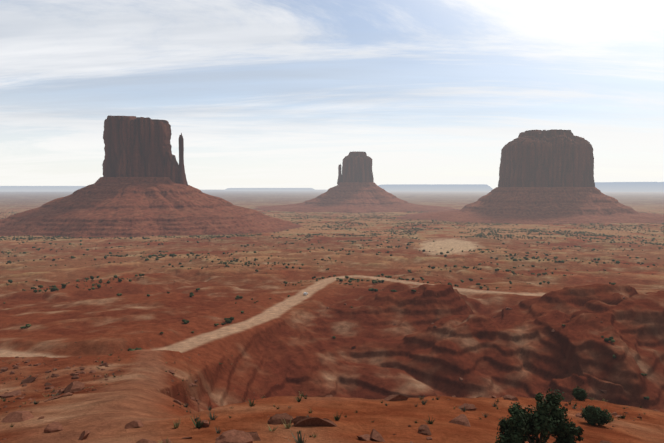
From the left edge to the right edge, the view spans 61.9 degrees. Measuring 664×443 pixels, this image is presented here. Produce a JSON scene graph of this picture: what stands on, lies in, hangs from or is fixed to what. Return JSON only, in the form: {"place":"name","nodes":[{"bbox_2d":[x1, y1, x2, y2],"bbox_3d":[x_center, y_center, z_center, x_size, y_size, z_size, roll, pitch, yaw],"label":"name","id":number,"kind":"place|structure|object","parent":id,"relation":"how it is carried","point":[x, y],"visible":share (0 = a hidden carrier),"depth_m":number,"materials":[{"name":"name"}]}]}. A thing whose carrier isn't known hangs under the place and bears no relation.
{"place":"outdoors","nodes":[
{"label":"outdoors","id":0,"kind":"place"},
{"bbox_2d":[0,190,663,442],"bbox_3d":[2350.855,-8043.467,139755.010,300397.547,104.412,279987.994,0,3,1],"label":"ground","id":1,"kind":"structure","parent":0,"point":[290,347],"depth_m":263.79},
{"bbox_2d":[0,115,302,237],"bbox_3d":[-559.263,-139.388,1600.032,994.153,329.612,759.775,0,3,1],"label":"butte","id":2,"kind":"object","parent":1,"relation":"on","point":[141,187],"visible":0.98,"depth_m":1470.79,"materials":[{"name":"brown stone"}]},
{"bbox_2d":[1,333,645,442],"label":"grass tufts","id":3,"kind":"object","parent":1,"relation":"on","point":[287,426],"visible":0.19,"depth_m":45.26,"materials":[{"name":"green plant"}]},
{"bbox_2d":[0,290,659,442],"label":"boulders","id":4,"kind":"object","parent":1,"relation":"on","point":[233,436],"visible":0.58,"depth_m":40.51,"materials":[{"name":"brown stone"}]},
{"bbox_2d":[0,208,663,399],"bbox_3d":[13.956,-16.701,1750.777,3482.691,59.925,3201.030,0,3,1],"label":"desert shrubs","id":5,"kind":"object","parent":1,"relation":"on","point":[230,319],"visible":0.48,"depth_m":1129.60,"materials":[{"name":"green plant"}]},
{"bbox_2d":[0,182,663,191],"bbox_3d":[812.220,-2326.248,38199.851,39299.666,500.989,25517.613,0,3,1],"label":"distant mesas","id":6,"kind":"structure","parent":1,"relation":"on","point":[630,186],"depth_m":28860.48,"materials":[{"name":"grey stone"}]},
{"bbox_2d":[253,151,459,212],"bbox_3d":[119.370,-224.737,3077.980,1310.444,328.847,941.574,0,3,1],"label":"butte","id":7,"kind":"object","parent":1,"relation":"on","point":[356,189],"visible":1,"depth_m":2946.34,"materials":[{"name":"brown stone"}]},
{"bbox_2d":[397,129,663,223],"bbox_3d":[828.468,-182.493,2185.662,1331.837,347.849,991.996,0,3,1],"label":"butte","id":8,"kind":"object","parent":1,"relation":"on","point":[546,176],"visible":0.98,"depth_m":2038.78,"materials":[{"name":"brown stone"}]},
{"bbox_2d":[495,388,583,442],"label":"juniper tree","id":9,"kind":"object","parent":1,"relation":"on","point":[520,425],"visible":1,"depth_m":27.95,"materials":[{"name":"green plant"}]},
{"bbox_2d":[572,385,587,400],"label":"juniper bush","id":10,"kind":"object","parent":1,"relation":"on","point":[580,394],"visible":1,"depth_m":76.17,"materials":[{"name":"green plant"}]},
{"bbox_2d":[580,405,611,425],"bbox_3d":[23.063,17.001,48.386,2.343,2.000,2.131,0,3,1],"label":"juniper bush","id":11,"kind":"object","parent":1,"relation":"on","point":[591,415],"visible":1,"depth_m":47.88,"materials":[{"name":"green plant"}]},
{"bbox_2d":[0,0,663,189],"label":"sky","id":12,"kind":"structure","parent":0,"point":[258,93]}
]}

